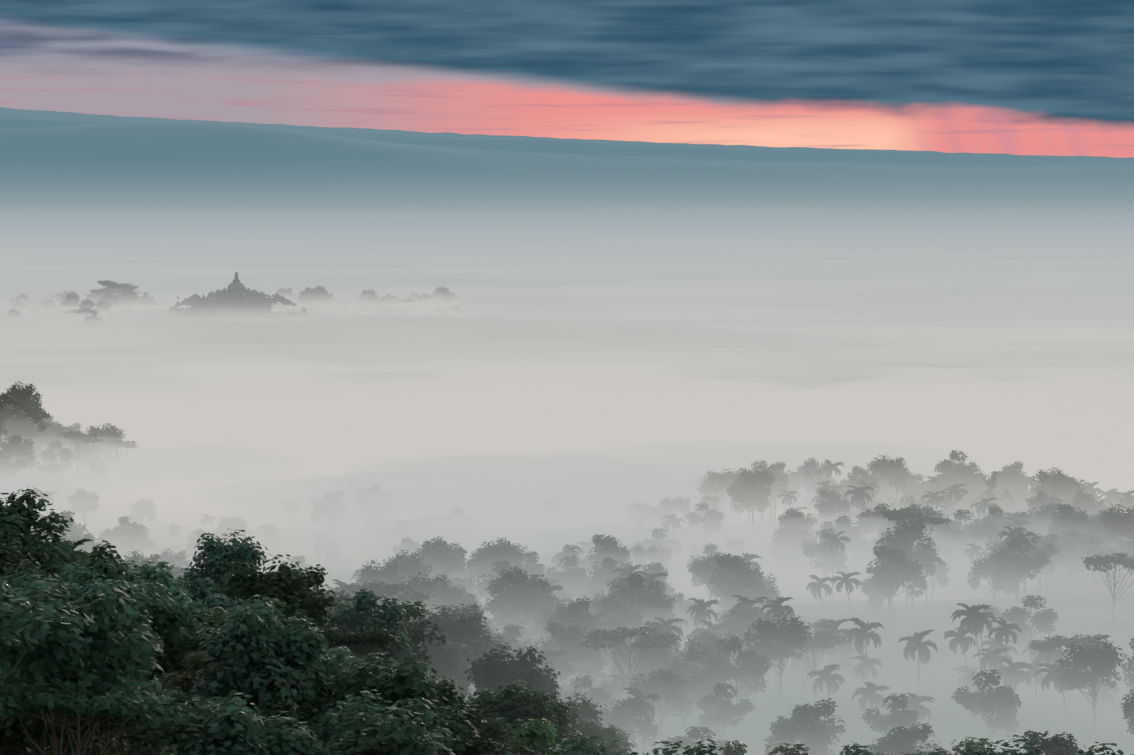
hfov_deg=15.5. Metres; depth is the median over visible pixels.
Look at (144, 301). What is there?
tree
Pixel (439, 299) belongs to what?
tree
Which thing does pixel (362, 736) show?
tree
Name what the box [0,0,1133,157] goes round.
sky
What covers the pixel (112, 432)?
tree
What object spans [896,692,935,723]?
tree
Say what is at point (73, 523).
tree
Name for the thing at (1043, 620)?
tree
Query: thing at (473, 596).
tree
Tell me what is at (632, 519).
tree
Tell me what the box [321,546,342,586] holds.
tree
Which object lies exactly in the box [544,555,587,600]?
tree
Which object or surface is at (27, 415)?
tree
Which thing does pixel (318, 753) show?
tree
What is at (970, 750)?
tree
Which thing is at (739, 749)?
tree
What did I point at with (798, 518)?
tree
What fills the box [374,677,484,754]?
tree
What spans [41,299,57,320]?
tree
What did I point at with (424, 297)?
tree
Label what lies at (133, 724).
tree
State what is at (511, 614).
tree
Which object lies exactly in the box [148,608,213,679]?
tree
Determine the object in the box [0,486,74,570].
tree
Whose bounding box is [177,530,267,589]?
tree
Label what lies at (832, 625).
tree
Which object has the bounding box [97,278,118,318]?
tree
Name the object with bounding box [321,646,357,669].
tree
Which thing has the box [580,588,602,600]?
tree
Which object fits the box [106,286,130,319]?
tree
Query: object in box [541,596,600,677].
tree
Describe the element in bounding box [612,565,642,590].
tree
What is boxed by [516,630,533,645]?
tree
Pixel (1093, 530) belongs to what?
tree
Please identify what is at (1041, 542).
tree
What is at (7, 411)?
tree
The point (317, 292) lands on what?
tree
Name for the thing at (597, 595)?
tree
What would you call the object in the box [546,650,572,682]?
tree
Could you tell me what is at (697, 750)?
tree
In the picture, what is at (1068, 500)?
tree
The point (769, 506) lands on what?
tree
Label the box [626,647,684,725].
tree
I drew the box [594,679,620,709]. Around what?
tree
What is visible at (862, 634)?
tree
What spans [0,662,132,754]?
tree
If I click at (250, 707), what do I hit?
tree
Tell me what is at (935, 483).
tree
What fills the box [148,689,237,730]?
tree
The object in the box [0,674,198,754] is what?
tree
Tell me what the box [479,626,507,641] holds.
tree
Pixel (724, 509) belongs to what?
tree
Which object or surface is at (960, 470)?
tree
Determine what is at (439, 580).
tree
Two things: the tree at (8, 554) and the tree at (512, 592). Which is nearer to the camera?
the tree at (8, 554)
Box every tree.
[0,392,20,411]
[0,404,25,437]
[0,434,39,496]
[0,451,27,506]
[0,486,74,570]
[0,524,48,575]
[0,534,34,579]
[0,539,24,552]
[0,558,73,609]
[0,577,8,613]
[0,578,164,754]
[0,582,96,683]
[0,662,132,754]
[0,664,62,753]
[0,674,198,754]
[1,402,35,434]
[1,415,37,477]
[1,566,174,613]
[2,585,86,661]
[5,381,41,408]
[6,298,12,319]
[7,308,20,333]
[8,299,20,321]
[12,301,25,323]
[12,390,42,421]
[15,293,29,319]
[20,442,42,485]
[22,399,49,425]
[22,423,46,471]
[30,548,88,577]
[32,599,113,622]
[33,419,47,431]
[33,424,76,483]
[33,463,63,501]
[34,489,56,513]
[35,446,48,472]
[36,687,222,754]
[38,418,53,448]
[38,516,75,536]
[39,297,47,318]
[39,440,76,496]
[40,408,53,421]
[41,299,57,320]
[41,424,76,480]
[41,510,87,544]
[41,540,84,564]
[45,720,173,754]
[50,532,89,551]
[50,656,153,748]
[53,540,154,633]
[56,431,103,495]
[57,295,69,321]
[58,538,92,565]
[58,564,139,621]
[60,292,78,326]
[65,309,79,333]
[65,422,84,474]
[66,488,99,533]
[69,441,102,488]
[70,300,80,321]
[77,308,97,337]
[79,298,94,330]
[81,458,100,487]
[81,532,103,554]
[83,734,128,754]
[84,313,102,339]
[85,294,98,308]
[85,461,108,498]
[86,423,124,488]
[90,288,116,310]
[92,300,110,327]
[95,438,138,494]
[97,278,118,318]
[97,446,119,489]
[99,516,141,562]
[100,293,118,323]
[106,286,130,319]
[107,283,137,320]
[110,299,119,310]
[111,555,146,580]
[114,612,161,680]
[114,623,164,679]
[116,293,128,320]
[119,288,141,321]
[121,550,162,573]
[125,522,147,556]
[125,740,171,754]
[126,526,155,557]
[127,561,193,677]
[128,296,140,317]
[128,498,157,524]
[139,292,153,320]
[139,580,195,656]
[140,676,187,715]
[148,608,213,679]
[148,628,219,681]
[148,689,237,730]
[150,653,203,684]
[151,572,220,608]
[153,651,249,702]
[154,563,190,584]
[156,548,191,569]
[159,700,248,754]
[163,692,323,754]
[164,580,213,625]
[168,524,180,553]
[170,576,187,588]
[177,305,190,321]
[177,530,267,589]
[185,529,216,562]
[187,594,329,715]
[196,593,252,617]
[198,514,217,531]
[198,610,234,630]
[205,606,228,624]
[205,696,245,708]
[208,515,248,544]
[209,630,350,741]
[211,584,241,602]
[215,554,318,631]
[230,607,282,634]
[242,703,294,727]
[254,699,302,735]
[254,734,330,754]
[255,598,310,631]
[257,524,280,562]
[271,302,285,323]
[277,287,296,299]
[282,498,299,539]
[283,304,292,321]
[283,564,337,629]
[287,556,312,588]
[291,303,301,319]
[297,292,315,320]
[299,287,315,319]
[303,300,317,309]
[306,497,321,539]
[308,689,460,754]
[309,490,348,546]
[310,623,410,662]
[311,285,327,320]
[312,584,351,600]
[312,588,362,624]
[312,732,325,754]
[316,295,331,319]
[320,612,339,629]
[321,292,335,319]
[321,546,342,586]
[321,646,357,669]
[322,656,383,701]
[324,706,446,754]
[325,647,357,678]
[326,588,412,665]
[327,651,477,750]
[331,579,349,593]
[331,626,368,664]
[333,576,433,605]
[343,481,377,540]
[348,658,367,665]
[350,568,370,583]
[350,582,364,593]
[353,484,393,549]
[353,560,407,592]
[359,288,376,318]
[360,636,431,672]
[368,293,380,319]
[373,658,462,712]
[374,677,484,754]
[377,520,422,549]
[381,549,432,583]
[384,542,404,559]
[384,591,420,610]
[386,601,445,671]
[387,295,400,318]
[388,537,426,573]
[396,517,432,540]
[397,298,415,321]
[400,295,414,315]
[402,571,452,607]
[407,605,507,685]
[409,293,418,315]
[413,640,473,685]
[416,536,467,570]
[417,295,432,318]
[417,541,469,584]
[418,513,453,544]
[420,294,435,315]
[420,576,458,601]
[420,599,431,609]
[423,294,437,315]
[426,583,482,616]
[426,672,459,692]
[429,499,461,541]
[431,602,490,643]
[432,679,474,708]
[433,286,449,315]
[434,292,443,315]
[437,604,463,614]
[438,741,460,754]
[441,294,454,318]
[442,507,477,544]
[446,291,459,316]
[446,575,481,600]
[447,673,471,702]
[449,305,461,316]
[451,685,525,726]
[451,728,547,754]
[461,548,506,620]
[462,607,494,635]
[463,593,488,624]
[463,643,560,699]
[463,717,500,754]
[465,684,476,699]
[470,537,525,579]
[470,717,524,750]
[471,634,530,687]
[474,559,530,600]
[477,680,581,754]
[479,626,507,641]
[480,666,558,703]
[483,565,550,614]
[486,618,498,632]
[486,738,514,754]
[488,717,584,754]
[492,599,536,642]
[493,587,555,629]
[493,625,503,633]
[495,619,531,638]
[496,542,539,565]
[497,581,536,626]
[497,637,528,658]
[503,624,539,658]
[512,720,598,754]
[513,551,548,579]
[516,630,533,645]
[528,605,556,645]
[528,649,558,674]
[529,494,566,549]
[531,602,567,633]
[535,621,606,685]
[536,640,595,685]
[539,610,594,684]
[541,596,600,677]
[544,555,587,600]
[544,579,572,605]
[546,585,563,607]
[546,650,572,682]
[549,693,603,736]
[551,544,594,598]
[551,571,582,597]
[553,598,574,602]
[553,684,568,702]
[553,700,629,753]
[553,734,645,754]
[554,657,577,686]
[558,681,596,700]
[559,732,627,754]
[561,675,614,714]
[565,707,582,738]
[572,664,608,687]
[576,540,600,572]
[576,621,683,721]
[580,563,596,584]
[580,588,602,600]
[582,575,608,606]
[582,675,624,714]
[583,608,596,615]
[584,557,630,595]
[587,534,633,572]
[587,647,629,710]
[588,591,623,672]
[589,577,638,601]
[590,610,616,680]
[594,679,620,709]
[596,596,644,630]
[597,695,659,752]
[599,726,636,754]
[600,618,633,680]
[601,637,634,699]
[604,487,639,515]
[607,633,666,683]
[608,659,643,696]
[608,674,633,699]
[609,572,663,625]
[610,749,629,754]
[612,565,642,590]
[624,687,660,754]
[625,501,651,540]
[625,586,675,625]
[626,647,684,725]
[628,669,676,747]
[629,467,669,525]
[629,669,694,754]
[630,528,682,565]
[630,544,673,571]
[631,621,680,658]
[631,646,669,729]
[634,562,674,599]
[635,505,661,538]
[636,571,667,591]
[639,475,661,526]
[645,738,726,754]
[650,617,683,639]
[657,495,691,521]
[658,647,739,745]
[660,514,684,538]
[661,726,734,754]
[662,482,693,528]
[663,671,712,737]
[666,613,688,637]
[670,593,697,649]
[671,648,687,722]
[678,606,706,638]
[679,635,735,729]
[684,628,744,710]
[686,475,719,505]
[686,503,725,544]
[686,542,722,590]
[686,543,732,608]
[686,556,713,621]
[686,598,718,628]
[690,553,734,623]
[690,619,733,638]
[697,468,740,523]
[697,683,755,742]
[698,494,719,536]
[703,636,772,743]
[707,577,731,612]
[707,682,731,739]
[709,553,765,606]
[711,499,730,523]
[716,609,756,692]
[717,486,745,523]
[717,576,781,620]
[717,604,765,624]
[718,740,747,754]
[720,619,779,699]
[723,538,744,555]
[724,466,775,542]
[729,483,770,540]
[731,595,768,678]
[736,553,762,570]
[739,612,812,721]
[751,460,769,522]
[756,640,772,709]
[757,461,789,524]
[757,569,776,594]
[761,597,794,696]
[762,477,782,527]
[762,496,779,521]
[764,502,782,521]
[764,698,846,754]
[765,743,809,754]
[769,478,787,523]
[771,508,817,576]
[773,476,802,519]
[773,526,801,589]
[773,644,795,696]
[774,629,851,707]
[778,491,797,508]
[779,490,799,514]
[782,507,808,521]
[782,750,799,754]
[784,527,816,589]
[785,648,817,704]
[786,470,804,506]
[787,499,800,508]
[789,651,817,701]
[797,457,827,516]
[799,471,814,512]
[800,494,820,514]
[800,528,849,601]
[802,495,820,515]
[803,470,837,496]
[806,575,831,618]
[806,664,845,742]
[807,619,835,695]
[811,490,826,505]
[811,639,857,699]
[814,488,853,524]
[814,619,855,701]
[815,480,839,531]
[818,514,867,592]
[821,459,843,480]
[821,531,851,604]
[829,572,861,642]
[832,484,854,515]
[839,741,885,754]
[840,465,879,529]
[840,480,864,525]
[844,485,873,552]
[845,617,882,681]
[851,504,873,538]
[851,654,882,718]
[851,682,889,748]
[853,498,880,538]
[856,503,893,538]
[857,481,879,524]
[859,531,890,566]
[860,576,889,632]
[861,693,924,750]
[862,562,872,574]
[863,723,943,754]
[866,455,913,510]
[866,537,878,567]
[866,544,927,638]
[869,479,888,504]
[869,566,906,642]
[872,735,926,751]
[875,518,939,619]
[876,481,901,508]
[877,512,926,591]
[880,503,951,609]
[885,494,903,510]
[886,469,912,507]
[886,527,916,593]
[891,752,918,754]
[892,480,907,506]
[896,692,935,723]
[897,485,920,507]
[898,474,936,502]
[898,629,937,723]
[903,499,931,508]
[907,547,944,622]
[908,504,935,535]
[910,507,948,580]
[911,557,924,612]
[913,487,950,509]
[916,539,951,597]
[916,748,951,754]
[917,561,950,608]
[920,491,945,510]
[923,529,937,534]
[925,476,941,507]
[929,474,952,504]
[930,519,962,585]
[933,524,970,592]
[934,450,979,519]
[934,491,962,520]
[935,509,978,584]
[937,503,956,518]
[943,484,968,514]
[944,627,976,713]
[947,464,988,521]
[947,527,978,587]
[948,475,975,511]
[950,492,979,521]
[951,603,988,670]
[951,669,1020,747]
[951,737,992,754]
[954,665,984,722]
[954,734,1044,754]
[963,499,988,521]
[963,542,984,598]
[963,610,996,688]
[964,671,990,730]
[966,519,1006,590]
[966,555,1018,606]
[971,498,999,515]
[972,514,1004,583]
[973,471,1013,508]
[973,648,1012,701]
[973,745,1008,754]
[975,604,1003,667]
[977,505,1025,538]
[978,553,999,597]
[979,474,997,518]
[980,636,1010,685]
[981,536,1009,603]
[987,538,1051,606]
[987,642,1017,666]
[988,617,1021,665]
[992,460,1028,513]
[992,531,1059,616]
[994,659,1031,738]
[996,496,1011,515]
[997,540,1035,607]
[998,526,1024,540]
[998,595,1058,681]
[1000,511,1039,537]
[1001,518,1031,591]
[1002,494,1025,513]
[1016,476,1038,527]
[1017,490,1037,514]
[1018,543,1031,607]
[1019,661,1047,732]
[1021,640,1043,703]
[1021,729,1093,754]
[1025,489,1062,515]
[1026,503,1062,574]
[1026,632,1103,731]
[1029,467,1067,497]
[1030,540,1058,595]
[1031,533,1058,598]
[1031,641,1065,719]
[1034,663,1072,735]
[1043,533,1065,596]
[1044,477,1079,514]
[1046,503,1091,587]
[1049,529,1093,595]
[1053,537,1083,595]
[1055,637,1126,754]
[1061,498,1073,505]
[1062,521,1111,590]
[1063,475,1086,502]
[1066,476,1083,492]
[1069,541,1094,594]
[1070,491,1104,515]
[1075,535,1118,593]
[1078,742,1133,754]
[1080,482,1103,501]
[1081,548,1133,644]
[1083,634,1110,727]
[1086,681,1118,739]
[1089,510,1119,585]
[1089,514,1100,577]
[1094,526,1119,589]
[1098,503,1133,592]
[1099,488,1126,507]
[1100,491,1126,512]
[1104,503,1115,511]
[1112,541,1129,588]
[1114,490,1133,507]
[1117,538,1133,558]
[1120,636,1133,697]
[1120,689,1133,734]
[1125,548,1133,575]
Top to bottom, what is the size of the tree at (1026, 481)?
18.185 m
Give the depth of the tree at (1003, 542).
1137.46 m
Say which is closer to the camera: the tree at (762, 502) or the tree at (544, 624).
the tree at (544, 624)
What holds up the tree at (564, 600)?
on the terrain ground
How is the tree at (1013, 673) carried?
on the terrain ground
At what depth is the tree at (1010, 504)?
1470.86 m
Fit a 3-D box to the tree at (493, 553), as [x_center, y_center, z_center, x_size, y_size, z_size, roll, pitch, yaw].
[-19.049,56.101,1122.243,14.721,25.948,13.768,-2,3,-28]
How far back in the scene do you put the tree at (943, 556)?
1253.15 m
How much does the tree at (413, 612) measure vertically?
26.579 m
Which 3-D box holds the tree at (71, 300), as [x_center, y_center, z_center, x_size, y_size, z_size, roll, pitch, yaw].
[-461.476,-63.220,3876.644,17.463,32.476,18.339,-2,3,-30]
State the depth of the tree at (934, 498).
1378.56 m
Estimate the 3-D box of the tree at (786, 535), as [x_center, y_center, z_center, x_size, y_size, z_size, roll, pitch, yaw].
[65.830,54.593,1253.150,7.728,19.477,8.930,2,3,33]
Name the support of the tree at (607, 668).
on the terrain ground
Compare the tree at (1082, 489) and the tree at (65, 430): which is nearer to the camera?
the tree at (1082, 489)
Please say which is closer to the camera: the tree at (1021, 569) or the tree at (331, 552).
the tree at (1021, 569)
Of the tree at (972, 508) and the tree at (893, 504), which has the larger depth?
the tree at (893, 504)
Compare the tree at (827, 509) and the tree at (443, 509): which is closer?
the tree at (827, 509)
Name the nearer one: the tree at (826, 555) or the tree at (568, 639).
the tree at (568, 639)
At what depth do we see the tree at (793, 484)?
1501.49 m
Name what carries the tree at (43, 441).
on the terrain ground
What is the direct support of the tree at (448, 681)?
on the terrain ground
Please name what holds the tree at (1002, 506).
on the terrain ground
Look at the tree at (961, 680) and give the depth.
904.09 m
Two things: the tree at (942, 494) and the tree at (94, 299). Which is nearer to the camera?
the tree at (942, 494)
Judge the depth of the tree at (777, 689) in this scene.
992.88 m
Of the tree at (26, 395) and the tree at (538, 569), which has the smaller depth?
the tree at (538, 569)
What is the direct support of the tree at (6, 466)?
on the terrain ground
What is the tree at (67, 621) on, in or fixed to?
on the terrain ground
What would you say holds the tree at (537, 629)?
on the terrain ground
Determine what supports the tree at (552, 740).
on the terrain ground
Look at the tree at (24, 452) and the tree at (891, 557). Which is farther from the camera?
the tree at (24, 452)
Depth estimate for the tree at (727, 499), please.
1578.30 m
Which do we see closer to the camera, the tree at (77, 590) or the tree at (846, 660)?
the tree at (77, 590)
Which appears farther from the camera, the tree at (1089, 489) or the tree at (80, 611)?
the tree at (1089, 489)
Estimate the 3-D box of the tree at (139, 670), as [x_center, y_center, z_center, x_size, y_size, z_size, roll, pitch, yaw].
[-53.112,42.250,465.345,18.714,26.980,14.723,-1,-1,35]
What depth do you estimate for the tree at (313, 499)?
1601.60 m
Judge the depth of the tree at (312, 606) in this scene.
825.62 m
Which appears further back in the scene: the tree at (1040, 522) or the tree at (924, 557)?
the tree at (1040, 522)
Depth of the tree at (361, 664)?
603.23 m
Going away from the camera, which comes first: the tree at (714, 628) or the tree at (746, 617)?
the tree at (714, 628)
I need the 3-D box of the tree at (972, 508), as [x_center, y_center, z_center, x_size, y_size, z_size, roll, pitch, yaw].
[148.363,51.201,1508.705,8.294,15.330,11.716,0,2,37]
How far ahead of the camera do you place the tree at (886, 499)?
1566.54 m
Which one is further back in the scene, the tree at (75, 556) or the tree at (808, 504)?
the tree at (808, 504)
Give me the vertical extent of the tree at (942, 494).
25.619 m
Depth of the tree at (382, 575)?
1098.74 m
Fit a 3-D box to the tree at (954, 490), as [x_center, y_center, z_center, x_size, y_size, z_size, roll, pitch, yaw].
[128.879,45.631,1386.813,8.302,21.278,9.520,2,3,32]
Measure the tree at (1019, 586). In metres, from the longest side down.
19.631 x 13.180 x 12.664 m
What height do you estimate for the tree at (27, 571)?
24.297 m
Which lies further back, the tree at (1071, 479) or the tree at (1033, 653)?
the tree at (1071, 479)
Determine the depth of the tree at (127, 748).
428.55 m
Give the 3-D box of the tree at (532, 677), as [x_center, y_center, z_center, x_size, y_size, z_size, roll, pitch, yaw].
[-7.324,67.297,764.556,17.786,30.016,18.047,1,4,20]
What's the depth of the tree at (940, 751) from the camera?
658.92 m
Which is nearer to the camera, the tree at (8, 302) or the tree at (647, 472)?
the tree at (647, 472)
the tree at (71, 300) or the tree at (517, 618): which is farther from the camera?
the tree at (71, 300)
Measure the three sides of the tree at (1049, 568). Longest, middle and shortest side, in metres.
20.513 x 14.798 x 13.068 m
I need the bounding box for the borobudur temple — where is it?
[160,272,316,321]
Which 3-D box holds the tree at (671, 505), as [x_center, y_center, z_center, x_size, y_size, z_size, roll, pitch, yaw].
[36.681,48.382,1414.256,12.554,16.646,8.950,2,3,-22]
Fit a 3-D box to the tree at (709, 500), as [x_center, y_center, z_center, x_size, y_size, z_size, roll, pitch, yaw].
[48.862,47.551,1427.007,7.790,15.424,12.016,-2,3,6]
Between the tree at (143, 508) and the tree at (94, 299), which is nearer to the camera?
the tree at (143, 508)
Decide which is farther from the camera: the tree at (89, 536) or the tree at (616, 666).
the tree at (89, 536)
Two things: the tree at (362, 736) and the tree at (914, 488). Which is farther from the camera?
the tree at (914, 488)
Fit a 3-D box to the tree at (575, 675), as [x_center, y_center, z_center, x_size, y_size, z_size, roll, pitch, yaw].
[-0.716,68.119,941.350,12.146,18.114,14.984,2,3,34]
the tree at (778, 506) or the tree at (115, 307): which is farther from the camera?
the tree at (115, 307)
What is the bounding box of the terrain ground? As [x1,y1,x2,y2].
[0,224,1133,754]
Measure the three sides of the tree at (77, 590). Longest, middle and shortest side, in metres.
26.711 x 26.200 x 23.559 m
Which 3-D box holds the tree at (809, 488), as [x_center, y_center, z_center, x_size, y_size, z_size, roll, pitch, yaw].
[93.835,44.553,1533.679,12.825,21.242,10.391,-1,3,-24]
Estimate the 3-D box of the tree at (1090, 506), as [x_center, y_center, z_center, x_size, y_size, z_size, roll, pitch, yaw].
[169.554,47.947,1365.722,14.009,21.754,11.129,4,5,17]
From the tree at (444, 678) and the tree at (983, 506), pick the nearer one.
the tree at (444, 678)
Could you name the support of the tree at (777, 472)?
on the terrain ground
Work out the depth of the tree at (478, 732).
564.94 m
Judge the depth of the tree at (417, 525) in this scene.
1414.09 m
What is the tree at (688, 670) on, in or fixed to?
on the terrain ground
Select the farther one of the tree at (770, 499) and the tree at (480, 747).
the tree at (770, 499)
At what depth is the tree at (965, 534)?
1288.25 m
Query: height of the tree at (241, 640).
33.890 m
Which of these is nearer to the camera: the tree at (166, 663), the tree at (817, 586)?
the tree at (166, 663)
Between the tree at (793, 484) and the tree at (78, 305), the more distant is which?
the tree at (78, 305)
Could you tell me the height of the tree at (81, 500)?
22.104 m
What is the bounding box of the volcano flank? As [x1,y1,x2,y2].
[0,107,1133,165]
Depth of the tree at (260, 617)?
667.71 m
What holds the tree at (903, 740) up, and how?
on the terrain ground
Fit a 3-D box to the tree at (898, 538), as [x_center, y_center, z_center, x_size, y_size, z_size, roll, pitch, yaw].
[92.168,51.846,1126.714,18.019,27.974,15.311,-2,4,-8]
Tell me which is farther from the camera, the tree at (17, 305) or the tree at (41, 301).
the tree at (41, 301)
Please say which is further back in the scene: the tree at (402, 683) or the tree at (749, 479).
the tree at (749, 479)
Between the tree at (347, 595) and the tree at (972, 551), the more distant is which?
the tree at (972, 551)
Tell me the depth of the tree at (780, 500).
1636.53 m
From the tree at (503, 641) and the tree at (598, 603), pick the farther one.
the tree at (598, 603)
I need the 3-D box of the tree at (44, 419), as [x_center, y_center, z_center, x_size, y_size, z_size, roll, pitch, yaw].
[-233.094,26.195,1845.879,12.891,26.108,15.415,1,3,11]
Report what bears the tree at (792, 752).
on the terrain ground
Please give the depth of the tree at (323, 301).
3937.55 m
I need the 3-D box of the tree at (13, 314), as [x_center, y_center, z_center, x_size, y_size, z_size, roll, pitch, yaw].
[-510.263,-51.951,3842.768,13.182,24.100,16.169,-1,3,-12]
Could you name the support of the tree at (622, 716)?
on the terrain ground
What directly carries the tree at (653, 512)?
on the terrain ground
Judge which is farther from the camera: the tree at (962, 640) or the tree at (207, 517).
the tree at (207, 517)
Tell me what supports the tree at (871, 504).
on the terrain ground
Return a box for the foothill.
[0,123,1133,223]
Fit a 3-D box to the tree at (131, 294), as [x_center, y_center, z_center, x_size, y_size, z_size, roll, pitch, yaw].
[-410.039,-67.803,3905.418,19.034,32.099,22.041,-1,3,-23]
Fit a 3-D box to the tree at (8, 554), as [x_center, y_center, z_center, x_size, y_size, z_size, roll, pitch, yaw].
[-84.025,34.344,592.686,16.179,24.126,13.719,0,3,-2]
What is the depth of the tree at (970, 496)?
1459.21 m
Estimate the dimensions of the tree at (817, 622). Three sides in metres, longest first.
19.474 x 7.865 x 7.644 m
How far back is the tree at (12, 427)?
1743.19 m
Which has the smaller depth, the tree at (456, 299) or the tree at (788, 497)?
the tree at (788, 497)
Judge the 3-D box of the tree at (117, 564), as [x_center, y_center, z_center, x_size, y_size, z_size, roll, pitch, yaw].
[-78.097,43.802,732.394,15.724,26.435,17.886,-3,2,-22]
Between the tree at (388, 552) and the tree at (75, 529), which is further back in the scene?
the tree at (388, 552)
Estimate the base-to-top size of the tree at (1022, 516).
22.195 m
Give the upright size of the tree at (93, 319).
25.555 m
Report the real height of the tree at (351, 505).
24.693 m
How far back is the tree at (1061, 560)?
1233.40 m
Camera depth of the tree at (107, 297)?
3886.12 m
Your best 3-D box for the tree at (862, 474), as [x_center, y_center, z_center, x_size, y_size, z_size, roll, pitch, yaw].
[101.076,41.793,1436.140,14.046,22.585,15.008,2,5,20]
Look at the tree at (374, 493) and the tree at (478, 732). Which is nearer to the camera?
the tree at (478, 732)
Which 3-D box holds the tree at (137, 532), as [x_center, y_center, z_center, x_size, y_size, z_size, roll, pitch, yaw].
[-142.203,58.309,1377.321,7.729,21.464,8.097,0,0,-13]
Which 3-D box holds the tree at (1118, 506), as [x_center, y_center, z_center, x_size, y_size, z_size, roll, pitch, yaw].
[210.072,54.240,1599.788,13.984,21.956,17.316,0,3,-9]
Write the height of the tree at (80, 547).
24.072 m
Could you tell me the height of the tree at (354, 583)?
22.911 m
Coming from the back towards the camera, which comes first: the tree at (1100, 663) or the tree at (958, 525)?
the tree at (958, 525)
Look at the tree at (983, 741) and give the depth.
684.96 m
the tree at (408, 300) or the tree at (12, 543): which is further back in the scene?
the tree at (408, 300)
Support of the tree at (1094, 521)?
on the terrain ground
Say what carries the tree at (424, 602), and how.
on the terrain ground
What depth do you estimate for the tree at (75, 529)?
1291.54 m
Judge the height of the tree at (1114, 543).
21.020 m
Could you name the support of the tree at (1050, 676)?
on the terrain ground
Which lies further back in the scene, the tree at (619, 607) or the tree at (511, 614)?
the tree at (511, 614)
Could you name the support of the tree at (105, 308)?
on the terrain ground
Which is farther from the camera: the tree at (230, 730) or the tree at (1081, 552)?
the tree at (1081, 552)
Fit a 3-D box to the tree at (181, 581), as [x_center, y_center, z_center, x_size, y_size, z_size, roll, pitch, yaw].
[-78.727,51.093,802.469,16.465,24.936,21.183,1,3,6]
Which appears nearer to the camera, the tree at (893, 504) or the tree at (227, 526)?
the tree at (227, 526)
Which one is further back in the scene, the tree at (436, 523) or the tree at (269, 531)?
the tree at (269, 531)
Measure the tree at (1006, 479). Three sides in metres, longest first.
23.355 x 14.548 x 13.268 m
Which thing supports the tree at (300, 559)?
on the terrain ground
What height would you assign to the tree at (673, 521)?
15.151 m
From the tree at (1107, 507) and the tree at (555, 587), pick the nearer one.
the tree at (555, 587)
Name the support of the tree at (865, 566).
on the terrain ground
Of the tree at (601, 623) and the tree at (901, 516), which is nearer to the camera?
the tree at (601, 623)
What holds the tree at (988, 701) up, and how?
on the terrain ground
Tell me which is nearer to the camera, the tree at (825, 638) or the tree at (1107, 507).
the tree at (825, 638)
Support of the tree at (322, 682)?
on the terrain ground
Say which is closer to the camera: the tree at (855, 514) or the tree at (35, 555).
the tree at (35, 555)
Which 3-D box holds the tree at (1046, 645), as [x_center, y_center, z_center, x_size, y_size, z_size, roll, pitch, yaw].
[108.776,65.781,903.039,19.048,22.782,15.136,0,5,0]
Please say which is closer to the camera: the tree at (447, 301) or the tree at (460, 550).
the tree at (460, 550)
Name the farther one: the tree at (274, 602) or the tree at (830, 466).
the tree at (830, 466)
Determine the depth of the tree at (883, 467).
1546.24 m
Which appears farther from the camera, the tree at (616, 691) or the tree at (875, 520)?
the tree at (875, 520)
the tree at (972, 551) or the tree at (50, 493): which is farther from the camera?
the tree at (50, 493)
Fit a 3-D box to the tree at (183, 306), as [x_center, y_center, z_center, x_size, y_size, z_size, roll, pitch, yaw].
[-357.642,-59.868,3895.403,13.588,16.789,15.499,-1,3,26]
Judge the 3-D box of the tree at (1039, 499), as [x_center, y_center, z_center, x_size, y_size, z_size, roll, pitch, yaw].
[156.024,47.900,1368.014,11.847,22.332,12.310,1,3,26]
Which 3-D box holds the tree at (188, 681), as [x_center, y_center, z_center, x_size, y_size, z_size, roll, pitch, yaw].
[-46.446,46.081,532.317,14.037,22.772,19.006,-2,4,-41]
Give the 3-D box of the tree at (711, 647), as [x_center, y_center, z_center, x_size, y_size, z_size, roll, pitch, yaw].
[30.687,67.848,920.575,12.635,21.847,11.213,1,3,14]
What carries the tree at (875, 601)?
on the terrain ground
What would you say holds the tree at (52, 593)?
on the terrain ground
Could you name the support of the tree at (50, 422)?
on the terrain ground
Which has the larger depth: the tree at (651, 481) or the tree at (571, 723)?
the tree at (651, 481)
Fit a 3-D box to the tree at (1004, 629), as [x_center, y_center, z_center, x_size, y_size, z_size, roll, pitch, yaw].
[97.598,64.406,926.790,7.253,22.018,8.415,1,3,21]
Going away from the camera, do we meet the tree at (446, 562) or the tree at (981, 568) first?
the tree at (981, 568)
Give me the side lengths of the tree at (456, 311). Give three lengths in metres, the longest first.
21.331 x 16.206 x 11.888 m
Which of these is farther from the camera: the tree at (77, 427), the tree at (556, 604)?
the tree at (77, 427)
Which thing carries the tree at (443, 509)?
on the terrain ground
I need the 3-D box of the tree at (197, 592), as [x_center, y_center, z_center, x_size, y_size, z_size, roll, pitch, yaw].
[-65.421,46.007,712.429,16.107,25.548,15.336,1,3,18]
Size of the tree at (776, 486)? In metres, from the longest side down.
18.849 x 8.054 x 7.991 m
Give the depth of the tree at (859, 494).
1366.06 m
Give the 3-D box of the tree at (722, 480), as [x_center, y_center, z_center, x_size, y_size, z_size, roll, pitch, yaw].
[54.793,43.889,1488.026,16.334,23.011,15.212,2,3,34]
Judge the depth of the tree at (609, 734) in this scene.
720.35 m
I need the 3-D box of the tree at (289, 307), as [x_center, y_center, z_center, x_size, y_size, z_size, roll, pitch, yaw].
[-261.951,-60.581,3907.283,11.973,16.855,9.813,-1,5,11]
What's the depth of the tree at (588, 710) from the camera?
762.73 m
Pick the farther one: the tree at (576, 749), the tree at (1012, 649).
the tree at (1012, 649)
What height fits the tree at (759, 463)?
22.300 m
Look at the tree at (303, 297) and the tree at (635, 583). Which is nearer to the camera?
the tree at (635, 583)
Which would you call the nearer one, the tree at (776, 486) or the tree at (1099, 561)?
the tree at (1099, 561)
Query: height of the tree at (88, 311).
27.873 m
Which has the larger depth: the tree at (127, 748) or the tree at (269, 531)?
the tree at (269, 531)
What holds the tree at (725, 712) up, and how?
on the terrain ground

